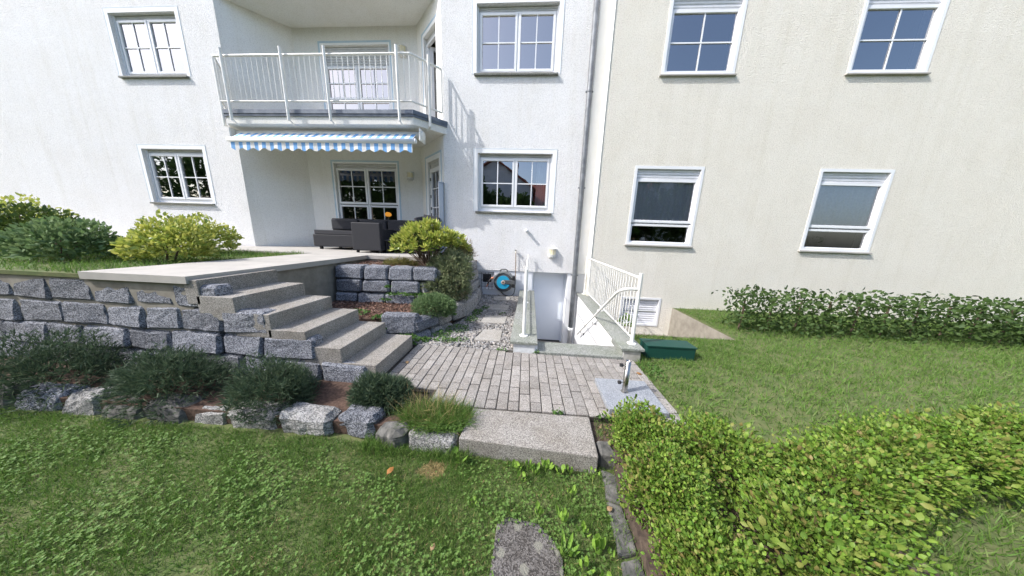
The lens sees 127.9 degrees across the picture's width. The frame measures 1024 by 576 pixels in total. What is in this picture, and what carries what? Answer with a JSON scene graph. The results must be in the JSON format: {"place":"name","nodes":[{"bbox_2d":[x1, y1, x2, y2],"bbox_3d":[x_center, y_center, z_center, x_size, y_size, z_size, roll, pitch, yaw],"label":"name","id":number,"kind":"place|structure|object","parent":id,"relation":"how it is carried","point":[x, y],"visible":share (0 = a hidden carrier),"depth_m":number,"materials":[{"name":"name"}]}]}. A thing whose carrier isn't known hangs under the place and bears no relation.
{"place":"outdoors","nodes":[
{"label":"outdoors","id":0,"kind":"place"},
{"bbox_2d":[0,246,302,272],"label":"grass","id":1,"kind":"structure","parent":0,"point":[34,262],"depth_m":3.48,"materials":[{"name":"plant"}]},
{"bbox_2d":[0,406,342,575],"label":"grass","id":2,"kind":"structure","parent":0,"point":[70,485],"depth_m":1.70,"materials":[{"name":"plant"}]},
{"bbox_2d":[415,460,447,480],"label":"dry grass","id":3,"kind":"structure","parent":0,"point":[434,469],"depth_m":1.89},
{"bbox_2d":[412,294,518,350],"bbox_3d":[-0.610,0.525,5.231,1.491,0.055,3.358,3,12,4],"label":"gravel","id":4,"kind":"structure","parent":0,"point":[487,300],"depth_m":4.34,"materials":[{"name":"gravel"}]},
{"bbox_2d":[382,287,482,341],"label":"granite wall","id":5,"kind":"structure","parent":4,"relation":"on","point":[423,325],"depth_m":3.92,"materials":[{"name":"stone"}]},
{"bbox_2d":[474,329,501,342],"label":"stepping slab","id":6,"kind":"structure","parent":4,"relation":"on","point":[486,335],"depth_m":4.02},
{"bbox_2d":[480,315,506,324],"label":"stepping slab","id":7,"kind":"structure","parent":4,"relation":"on","point":[493,319],"depth_m":4.79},
{"bbox_2d":[487,304,508,310],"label":"stepping slab","id":8,"kind":"structure","parent":4,"relation":"on","point":[497,307],"depth_m":5.60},
{"bbox_2d":[0,284,1023,575],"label":"ground","id":9,"kind":"structure","parent":0,"point":[974,528],"depth_m":1.60,"materials":[{"name":"plant"}]},
{"bbox_2d":[0,381,38,407],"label":"border stone","id":10,"kind":"object","parent":9,"relation":"on","point":[2,400],"visible":0.18,"depth_m":2.37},
{"bbox_2d":[16,383,88,411],"bbox_3d":[-4.444,1.065,2.444,0.486,0.232,0.240,3,12,4],"label":"border stone","id":11,"kind":"object","parent":9,"relation":"on","point":[49,407],"visible":0.43,"depth_m":2.36,"materials":[{"name":"grey stone"}]},
{"bbox_2d":[63,386,119,416],"bbox_3d":[-4.007,1.083,2.404,0.388,0.254,0.232,3,12,4],"label":"border stone","id":12,"kind":"object","parent":9,"relation":"on","point":[76,404],"visible":0.52,"depth_m":2.32,"materials":[{"name":"stone"}]},
{"bbox_2d":[100,395,147,419],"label":"border stone","id":13,"kind":"object","parent":9,"relation":"on","point":[115,411],"visible":0.34,"depth_m":2.29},
{"bbox_2d":[0,418,332,575],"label":"clover","id":14,"kind":"object","parent":9,"relation":"on","point":[90,529],"visible":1,"depth_m":1.60,"materials":[{"name":"green plant"}]},
{"bbox_2d":[144,393,204,422],"bbox_3d":[-3.146,1.135,2.355,0.423,0.229,0.233,3,12,4],"label":"border stone","id":15,"kind":"object","parent":9,"relation":"on","point":[180,415],"visible":0.44,"depth_m":2.27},
{"bbox_2d":[0,278,367,382],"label":"granite wall","id":16,"kind":"structure","parent":9,"relation":"on","point":[212,334],"depth_m":2.81,"materials":[{"name":"stone"}]},
{"bbox_2d":[194,401,227,424],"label":"border stone","id":17,"kind":"object","parent":9,"relation":"on","point":[212,418],"visible":0.34,"depth_m":2.25,"materials":[{"name":"stone"}]},
{"bbox_2d":[0,246,438,349],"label":"terrace","id":18,"kind":"structure","parent":9,"relation":"on","point":[312,268],"depth_m":3.31,"materials":[{"name":"stone"}]},
{"bbox_2d":[0,251,292,277],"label":"garden","id":19,"kind":"object","parent":18,"relation":"on","point":[20,271],"visible":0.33,"depth_m":2.99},
{"bbox_2d":[0,192,88,247],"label":"green bush","id":20,"kind":"object","parent":19,"relation":"on","point":[11,198],"visible":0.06,"depth_m":4.77,"materials":[{"name":"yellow plant"}]},
{"bbox_2d":[0,202,107,250],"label":"green bush","id":21,"kind":"object","parent":19,"relation":"on","point":[30,211],"visible":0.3,"depth_m":3.99,"materials":[{"name":"green plant"}]},
{"bbox_2d":[0,215,122,260],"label":"green bush","id":22,"kind":"object","parent":19,"relation":"on","point":[27,238],"visible":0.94,"depth_m":3.40,"materials":[{"name":"plant"}]},
{"bbox_2d":[108,209,223,262],"bbox_3d":[-5.239,-0.778,3.801,1.223,0.828,0.965,3,12,4],"label":"green bush","id":23,"kind":"object","parent":19,"relation":"on","point":[178,237],"visible":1,"depth_m":3.68,"materials":[{"name":"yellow plant"}]},
{"bbox_2d":[147,212,244,251],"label":"green bush","id":24,"kind":"object","parent":19,"relation":"on","point":[227,236],"visible":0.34,"depth_m":5.00,"materials":[{"name":"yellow plant"}]},
{"bbox_2d":[313,218,414,251],"bbox_3d":[-3.996,-1.526,7.141,2.780,0.869,0.890,3,12,4],"label":"lounge sofa","id":25,"kind":"object","parent":18,"relation":"on","point":[339,235],"visible":0.45,"depth_m":6.84,"materials":[{"name":"wicker"}]},
{"bbox_2d":[351,222,393,252],"bbox_3d":[-3.531,-1.289,6.428,0.720,0.729,0.670,3,12,4],"label":"rattan armchair","id":26,"kind":"object","parent":18,"relation":"on","point":[369,236],"visible":0.84,"depth_m":6.11,"materials":[{"name":"wicker"}]},
{"bbox_2d":[0,357,463,436],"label":"front bed","id":27,"kind":"object","parent":9,"relation":"on","point":[334,392],"visible":0.14,"depth_m":2.45,"materials":[{"name":"soil"}]},
{"bbox_2d":[0,325,135,419],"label":"dark conifer","id":28,"kind":"object","parent":27,"relation":"on","point":[20,369],"visible":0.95,"depth_m":2.45,"materials":[{"name":"plant"}]},
{"bbox_2d":[84,337,240,429],"bbox_3d":[-3.375,0.878,2.445,1.470,0.656,0.808,3,12,4],"label":"dark conifer","id":29,"kind":"object","parent":27,"relation":"on","point":[133,381],"visible":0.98,"depth_m":2.35,"materials":[{"name":"plant"}]},
{"bbox_2d":[211,348,323,427],"bbox_3d":[-2.296,0.924,2.365,0.947,0.592,0.742,3,12,4],"label":"dark conifer","id":30,"kind":"object","parent":27,"relation":"on","point":[290,382],"visible":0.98,"depth_m":2.29,"materials":[{"name":"plant"}]},
{"bbox_2d":[343,369,415,415],"bbox_3d":[-1.238,0.977,2.424,0.666,0.453,0.501,3,12,4],"label":"dark conifer","id":31,"kind":"object","parent":27,"relation":"on","point":[373,388],"visible":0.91,"depth_m":2.31,"materials":[{"name":"plant"}]},
{"bbox_2d":[382,380,484,441],"bbox_3d":[-0.677,1.002,2.206,0.917,0.359,0.737,9,14,31],"label":"grass tuft","id":32,"kind":"object","parent":27,"relation":"on","point":[439,411],"visible":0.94,"depth_m":2.19,"materials":[{"name":"plant"}]},
{"bbox_2d":[227,400,288,429],"bbox_3d":[-2.300,1.165,2.309,0.504,0.237,0.220,3,12,4],"label":"border stone","id":33,"kind":"object","parent":9,"relation":"on","point":[269,418],"visible":0.5,"depth_m":2.23,"materials":[{"name":"stone"}]},
{"bbox_2d":[184,270,412,374],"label":"garden steps","id":34,"kind":"structure","parent":9,"relation":"on","point":[346,334],"depth_m":2.99,"materials":[{"name":"stone"}]},
{"bbox_2d":[0,0,611,343],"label":"white house","id":35,"kind":"structure","parent":9,"relation":"on","point":[110,113],"depth_m":6.57,"materials":[{"name":"paint"}]},
{"bbox_2d":[112,15,189,78],"bbox_3d":[-9.041,-6.027,6.283,1.905,1.407,0.230,3,12,4],"label":"window","id":36,"kind":"structure","parent":35,"relation":"in","point":[148,21],"depth_m":6.31,"materials":[{"name":"white plastic"}]},
{"bbox_2d":[145,149,214,204],"bbox_3d":[-9.143,-3.041,6.909,1.905,1.422,0.230,3,12,4],"label":"window","id":37,"kind":"structure","parent":35,"relation":"in","point":[186,199],"depth_m":6.94,"materials":[{"name":"white plastic"}]},
{"bbox_2d":[225,127,425,152],"bbox_3d":[-4.449,-3.495,5.964,4.780,0.565,0.476,3,12,4],"label":"awning","id":38,"kind":"object","parent":35,"relation":"attached to","point":[361,141],"visible":1,"depth_m":5.83,"materials":[{"name":"blue and white striped fabric"},{"name":"white painted metal"}]},
{"bbox_2d":[211,44,442,130],"bbox_3d":[-4.431,-4.517,5.809,5.545,1.480,0.646,3,12,4],"label":"balcony railing","id":39,"kind":"object","parent":35,"relation":"on","point":[225,101],"visible":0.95,"depth_m":5.56,"materials":[{"name":"metal"}]},
{"bbox_2d":[325,47,390,108],"bbox_3d":[-4.305,-5.534,7.099,1.890,2.188,0.093,3,12,4],"label":"terrace window","id":40,"kind":"structure","parent":35,"relation":"in","point":[341,49],"depth_m":6.95,"materials":[{"name":"white plastic"}]},
{"bbox_2d":[336,164,398,219],"bbox_3d":[-4.388,-2.510,7.732,1.930,2.408,0.093,3,12,4],"label":"terrace window","id":41,"kind":"structure","parent":35,"relation":"in","point":[369,204],"depth_m":7.59,"materials":[{"name":"white plastic"}]},
{"bbox_2d":[426,30,435,116],"bbox_3d":[-1.925,-5.291,6.498,0.643,2.118,0.755,3,12,4],"label":"balcony door","id":42,"kind":"structure","parent":35,"relation":"in","point":[430,50],"depth_m":6.48,"materials":[{"name":"white plastic"}]},
{"bbox_2d":[430,160,438,215],"bbox_3d":[-2.046,-2.275,7.061,0.228,2.378,0.712,-9,16,-42],"label":"glazed door","id":43,"kind":"structure","parent":35,"relation":"in","point":[435,165],"depth_m":7.02,"materials":[{"name":"white plastic"}]},
{"bbox_2d":[438,182,444,252],"bbox_3d":[-1.824,-1.807,6.516,0.133,1.782,0.100,3,12,4],"label":"side blind","id":44,"kind":"object","parent":35,"relation":"attached to","point":[441,199],"visible":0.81,"depth_m":6.41,"materials":[{"name":"grey metal"}]},
{"bbox_2d":[477,271,494,289],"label":"basement window","id":45,"kind":"structure","parent":35,"relation":"in","point":[482,284],"depth_m":6.88,"materials":[{"name":"white plastic"}]},
{"bbox_2d":[486,269,515,291],"bbox_3d":[-0.295,-0.222,6.720,0.775,0.613,0.366,3,12,4],"label":"hose reel","id":46,"kind":"object","parent":35,"relation":"attached to","point":[504,281],"visible":0.99,"depth_m":6.58,"materials":[{"name":"blue plastic"}]},
{"bbox_2d":[475,154,552,214],"bbox_3d":[0.062,-2.624,6.409,1.940,1.422,0.410,3,12,4],"label":"window","id":47,"kind":"structure","parent":35,"relation":"in","point":[544,165],"depth_m":6.38,"materials":[{"name":"white plastic"}]},
{"bbox_2d":[474,4,559,75],"bbox_3d":[0.115,-5.593,5.698,1.935,1.407,0.230,3,12,4],"label":"window","id":48,"kind":"structure","parent":35,"relation":"in","point":[539,11],"depth_m":5.69,"materials":[{"name":"white plastic"}]},
{"bbox_2d":[532,272,565,341],"bbox_3d":[1.005,0.539,7.225,0.935,2.058,0.090,3,12,4],"label":"cellar door","id":49,"kind":"structure","parent":35,"relation":"in","point":[549,288],"depth_m":7.17,"materials":[{"name":"white paint"}]},
{"bbox_2d":[567,0,599,343],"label":"downpipe","id":50,"kind":"object","parent":35,"relation":"attached to","point":[581,187],"visible":0.97,"depth_m":5.94,"materials":[{"name":"metal"}]},
{"bbox_2d":[278,401,340,435],"bbox_3d":[-1.805,1.192,2.260,0.496,0.270,0.232,3,12,4],"label":"border stone","id":51,"kind":"object","parent":9,"relation":"on","point":[303,417],"visible":0.78,"depth_m":2.16,"materials":[{"name":"stone"}]},
{"bbox_2d":[340,404,385,439],"bbox_3d":[-1.331,1.208,2.249,0.387,0.269,0.214,4,12,12],"label":"border stone","id":52,"kind":"object","parent":9,"relation":"on","point":[358,421],"visible":0.71,"depth_m":2.16,"materials":[{"name":"grey stone"}]},
{"bbox_2d":[376,420,410,450],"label":"border stone","id":53,"kind":"object","parent":9,"relation":"on","point":[388,433],"visible":0.68,"depth_m":2.08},
{"bbox_2d":[332,285,479,334],"bbox_3d":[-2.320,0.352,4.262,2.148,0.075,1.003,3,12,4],"label":"bark mulch","id":54,"kind":"object","parent":9,"relation":"on","point":[396,306],"visible":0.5,"depth_m":4.40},
{"bbox_2d":[355,284,456,344],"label":"ivy leaves","id":55,"kind":"object","parent":54,"relation":"on","point":[406,294],"visible":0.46,"depth_m":4.02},
{"bbox_2d":[335,260,479,303],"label":"granite wall","id":56,"kind":"structure","parent":54,"relation":"on","point":[354,281],"depth_m":4.67,"materials":[{"name":"stone"}]},
{"bbox_2d":[355,260,476,291],"bbox_3d":[-2.155,-0.063,5.875,2.250,1.070,2.090,3,12,4],"label":"bed","id":57,"kind":"object","parent":56,"relation":"on","point":[385,263],"visible":0.04,"depth_m":5.37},
{"bbox_2d":[382,256,420,265],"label":"ground cover","id":58,"kind":"object","parent":57,"relation":"on","point":[404,261],"visible":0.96,"depth_m":5.07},
{"bbox_2d":[388,216,472,265],"bbox_3d":[-1.646,-0.910,5.045,1.686,1.055,1.281,3,12,4],"label":"rhododendron","id":59,"kind":"object","parent":57,"relation":"on","point":[427,236],"visible":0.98,"depth_m":4.78,"materials":[{"name":"green plant"}]},
{"bbox_2d":[451,237,478,261],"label":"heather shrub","id":60,"kind":"object","parent":57,"relation":"on","point":[465,251],"visible":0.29,"depth_m":5.25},
{"bbox_2d":[410,291,457,317],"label":"shrub","id":61,"kind":"object","parent":54,"relation":"on","point":[439,303],"visible":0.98,"depth_m":4.10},
{"bbox_2d":[420,246,475,301],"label":"juniper shrub","id":62,"kind":"object","parent":54,"relation":"on","point":[453,260],"visible":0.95,"depth_m":4.72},
{"bbox_2d":[357,428,475,471],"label":"grass","id":63,"kind":"structure","parent":9,"relation":"on","point":[366,446],"depth_m":2.00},
{"bbox_2d":[214,436,624,575],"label":"grass","id":64,"kind":"structure","parent":9,"relation":"on","point":[458,492],"depth_m":1.57,"materials":[{"name":"plant"}]},
{"bbox_2d":[224,457,617,575],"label":"clover","id":65,"kind":"object","parent":9,"relation":"on","point":[359,567],"visible":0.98,"depth_m":1.50,"materials":[{"name":"green plant"}]},
{"bbox_2d":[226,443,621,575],"bbox_3d":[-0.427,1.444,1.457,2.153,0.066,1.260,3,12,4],"label":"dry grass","id":66,"kind":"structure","parent":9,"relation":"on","point":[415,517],"depth_m":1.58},
{"bbox_2d":[407,427,460,453],"bbox_3d":[-0.653,1.285,2.103,0.432,0.201,0.178,3,12,4],"label":"border stone","id":67,"kind":"object","parent":9,"relation":"on","point":[446,439],"visible":0.57,"depth_m":2.04,"materials":[{"name":"stone"}]},
{"bbox_2d":[411,419,462,432],"bbox_3d":[-0.631,1.157,2.091,0.454,0.053,0.093,3,12,4],"label":"clover","id":68,"kind":"object","parent":67,"relation":"on","point":[454,428],"visible":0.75,"depth_m":2.08,"materials":[{"name":"green plant"}]},
{"bbox_2d":[510,290,537,353],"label":"stairwell wall","id":69,"kind":"structure","parent":9,"relation":"on","point":[528,343],"depth_m":4.02,"materials":[{"name":"concrete"}]},
{"bbox_2d":[520,254,528,336],"bbox_3d":[0.297,-0.093,5.088,0.129,0.985,3.204,3,12,4],"label":"stair railing","id":70,"kind":"object","parent":69,"relation":"on","point":[524,334],"visible":1,"depth_m":3.58,"materials":[{"name":"metal"}]},
{"bbox_2d":[490,517,563,575],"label":"lawn slab","id":71,"kind":"structure","parent":9,"relation":"on","point":[521,550],"depth_m":1.40,"materials":[{"name":"stone"}]},
{"bbox_2d":[459,408,597,472],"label":"step slab","id":72,"kind":"structure","parent":9,"relation":"on","point":[558,441],"depth_m":2.02,"materials":[{"name":"stone"}]},
{"bbox_2d":[541,457,554,470],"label":"weed","id":73,"kind":"object","parent":9,"relation":"on","point":[546,463],"visible":1,"depth_m":1.91,"materials":[{"name":"green plant"}]},
{"bbox_2d":[556,503,568,523],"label":"weed","id":74,"kind":"object","parent":9,"relation":"on","point":[559,513],"visible":0.95,"depth_m":1.56,"materials":[{"name":"green plant"}]},
{"bbox_2d":[554,528,580,556],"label":"weed","id":75,"kind":"object","parent":9,"relation":"on","point":[572,551],"visible":0.95,"depth_m":1.42,"materials":[{"name":"green plant"}]},
{"bbox_2d":[579,556,595,575],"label":"weed","id":76,"kind":"object","parent":9,"relation":"on","point":[586,560],"visible":0.99,"depth_m":1.33,"materials":[{"name":"green plant"}]},
{"bbox_2d":[592,533,605,554],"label":"weed","id":77,"kind":"object","parent":9,"relation":"on","point":[597,541],"visible":1,"depth_m":1.41,"materials":[{"name":"green plant"}]},
{"bbox_2d":[595,441,615,469],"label":"border stone","id":78,"kind":"object","parent":9,"relation":"on","point":[604,449],"visible":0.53,"depth_m":1.96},
{"bbox_2d":[573,293,644,361],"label":"stairwell wall","id":79,"kind":"structure","parent":9,"relation":"on","point":[606,329],"depth_m":4.71,"materials":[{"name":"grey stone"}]},
{"bbox_2d":[577,257,643,344],"bbox_3d":[1.701,0.408,5.038,0.326,1.881,3.204,3,12,4],"label":"stair railing","id":80,"kind":"object","parent":79,"relation":"on","point":[637,301],"visible":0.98,"depth_m":4.14,"materials":[{"name":"metal"}]},
{"bbox_2d":[601,470,620,505],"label":"edging stone","id":81,"kind":"object","parent":9,"relation":"on","point":[611,488],"visible":0.56,"depth_m":1.77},
{"bbox_2d":[597,464,645,575],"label":"grass","id":82,"kind":"structure","parent":9,"relation":"on","point":[625,526],"depth_m":1.53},
{"bbox_2d":[608,503,635,559],"bbox_3d":[0.663,1.514,1.548,0.116,0.096,0.304,3,12,4],"label":"edging stone","id":83,"kind":"object","parent":9,"relation":"on","point":[621,536],"visible":0.56,"depth_m":1.50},
{"bbox_2d":[620,560,644,575],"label":"edging stone","id":84,"kind":"object","parent":9,"relation":"on","point":[628,568],"visible":0.77,"depth_m":1.34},
{"bbox_2d":[635,308,733,339],"bbox_3d":[2.907,0.997,5.419,2.000,0.720,2.000,3,12,4],"label":"light shaft","id":85,"kind":"object","parent":9,"relation":"on","point":[682,325],"visible":0.3,"depth_m":5.56,"materials":[{"name":"concrete"}]},
{"bbox_2d":[590,422,939,575],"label":"side bed","id":86,"kind":"object","parent":9,"relation":"on","point":[642,543],"visible":0.21,"depth_m":1.49,"materials":[{"name":"brown soil"}]},
{"bbox_2d":[594,420,614,438],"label":"grass","id":87,"kind":"structure","parent":86,"relation":"on","point":[598,432],"depth_m":2.18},
{"bbox_2d":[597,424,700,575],"bbox_3d":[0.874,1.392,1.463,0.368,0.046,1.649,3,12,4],"label":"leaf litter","id":88,"kind":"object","parent":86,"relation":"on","point":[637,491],"visible":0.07,"depth_m":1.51,"materials":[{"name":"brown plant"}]},
{"bbox_2d":[602,394,697,477],"bbox_3d":[1.037,1.120,1.955,0.632,0.483,0.656,3,12,4],"label":"spirea bush","id":89,"kind":"object","parent":86,"relation":"on","point":[654,423],"visible":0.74,"depth_m":1.91,"materials":[{"name":"green plant"}]},
{"bbox_2d":[616,434,728,549],"bbox_3d":[0.980,1.196,1.543,0.547,0.518,0.575,-6,14,-33],"label":"spirea bush","id":90,"kind":"object","parent":86,"relation":"on","point":[651,467],"visible":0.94,"depth_m":1.49,"materials":[{"name":"green plant"}]},
{"bbox_2d":[640,501,778,575],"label":"spirea bush","id":91,"kind":"object","parent":86,"relation":"on","point":[736,558],"visible":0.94,"depth_m":1.21,"materials":[{"name":"green plant"}]},
{"bbox_2d":[668,404,795,537],"bbox_3d":[1.550,1.188,1.819,0.811,0.466,0.777,11,15,37],"label":"spirea bush","id":92,"kind":"object","parent":86,"relation":"on","point":[714,436],"visible":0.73,"depth_m":1.75,"materials":[{"name":"green plant"}]},
{"bbox_2d":[708,458,956,575],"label":"spirea bush","id":93,"kind":"object","parent":86,"relation":"on","point":[827,529],"visible":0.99,"depth_m":1.26,"materials":[{"name":"green plant"}]},
{"bbox_2d":[768,425,942,570],"bbox_3d":[2.166,1.222,1.608,0.838,0.540,0.726,3,12,4],"label":"spirea bush","id":94,"kind":"object","parent":86,"relation":"on","point":[872,484],"visible":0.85,"depth_m":1.54,"materials":[{"name":"green plant"}]},
{"bbox_2d":[585,0,1023,334],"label":"cream house","id":95,"kind":"structure","parent":9,"relation":"on","point":[846,146],"depth_m":5.41,"materials":[{"name":"paint"}]},
{"bbox_2d":[619,297,661,325],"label":"basement window","id":96,"kind":"structure","parent":95,"relation":"in","point":[651,319],"depth_m":6.34,"materials":[{"name":"white plastic"}]},
{"bbox_2d":[624,166,704,247],"bbox_3d":[3.500,-1.861,5.822,1.560,1.774,0.190,3,12,4],"label":"window","id":97,"kind":"structure","parent":95,"relation":"in","point":[657,200],"depth_m":5.83,"materials":[{"name":"white plastic"}]},
{"bbox_2d":[659,0,747,76],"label":"window","id":98,"kind":"structure","parent":95,"relation":"in","point":[738,8],"depth_m":5.06,"materials":[{"name":"white plastic"}]},
{"bbox_2d":[798,168,894,253],"bbox_3d":[7.357,-1.679,5.576,1.520,1.774,0.190,3,12,4],"label":"window","id":99,"kind":"structure","parent":95,"relation":"in","point":[855,203],"depth_m":5.58,"materials":[{"name":"white plastic"}]},
{"bbox_2d":[844,0,949,75],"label":"window","id":100,"kind":"structure","parent":95,"relation":"in","point":[939,7],"depth_m":4.85,"materials":[{"name":"white plastic"}]},
{"bbox_2d":[837,462,1023,575],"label":"grass","id":101,"kind":"structure","parent":9,"relation":"on","point":[962,562],"depth_m":1.55,"materials":[{"name":"plant"}]},
{"bbox_2d":[798,410,988,534],"bbox_3d":[2.756,1.204,1.832,0.890,0.509,0.791,3,12,4],"label":"spirea bush","id":102,"kind":"object","parent":101,"relation":"on","point":[926,460],"visible":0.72,"depth_m":1.71,"materials":[{"name":"green plant"}]},
{"bbox_2d":[384,344,685,427],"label":"paving","id":103,"kind":"structure","parent":0,"point":[517,381],"depth_m":2.88,"materials":[{"name":"stone"}]},
{"bbox_2d":[431,305,667,420],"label":"gravel weeds","id":104,"kind":"object","parent":103,"relation":"on","point":[480,310],"visible":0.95,"depth_m":3.82,"materials":[{"name":"green plant"}]},
{"bbox_2d":[537,342,622,359],"bbox_3d":[0.943,0.908,3.624,1.160,0.060,0.352,3,12,4],"label":"granite threshold","id":105,"kind":"object","parent":103,"relation":"on","point":[579,350],"visible":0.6,"depth_m":3.56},
{"bbox_2d":[595,360,668,417],"bbox_3d":[1.194,0.937,2.532,0.544,0.400,0.525,3,12,4],"label":"parasol base","id":106,"kind":"object","parent":103,"relation":"on","point":[612,392],"visible":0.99,"depth_m":2.55,"materials":[{"name":"grey stone"}]},
{"bbox_2d":[633,308,1023,472],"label":"lawn ground","id":107,"kind":"structure","parent":0,"point":[757,421],"depth_m":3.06,"materials":[{"name":"plant"}]},
{"bbox_2d":[616,313,632,330],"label":"leafy plant","id":108,"kind":"object","parent":107,"relation":"on","point":[625,319],"visible":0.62,"depth_m":4.65,"materials":[{"name":"green plant"}]},
{"bbox_2d":[639,338,697,360],"bbox_3d":[2.220,0.885,3.603,0.670,0.198,0.260,3,12,4],"label":"planter trough","id":109,"kind":"object","parent":107,"relation":"on","point":[664,349],"visible":0.89,"depth_m":3.50,"materials":[{"name":"teal plastic"}]},
{"bbox_2d":[627,331,804,373],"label":"grass","id":110,"kind":"structure","parent":107,"relation":"on","point":[727,351],"depth_m":3.63,"materials":[{"name":"plant"}]},
{"bbox_2d":[711,284,1023,350],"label":"garden hedge","id":111,"kind":"object","parent":107,"relation":"on","point":[1006,320],"visible":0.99,"depth_m":4.52,"materials":[{"name":"green plant"}]},
{"bbox_2d":[860,405,1023,512],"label":"spirea bush","id":112,"kind":"object","parent":107,"relation":"on","point":[1004,459],"visible":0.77,"depth_m":1.82,"materials":[{"name":"green plant"}]},
{"bbox_2d":[944,399,1023,457],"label":"spirea bush","id":113,"kind":"object","parent":107,"relation":"on","point":[1002,421],"visible":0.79,"depth_m":2.15,"materials":[{"name":"green plant"}]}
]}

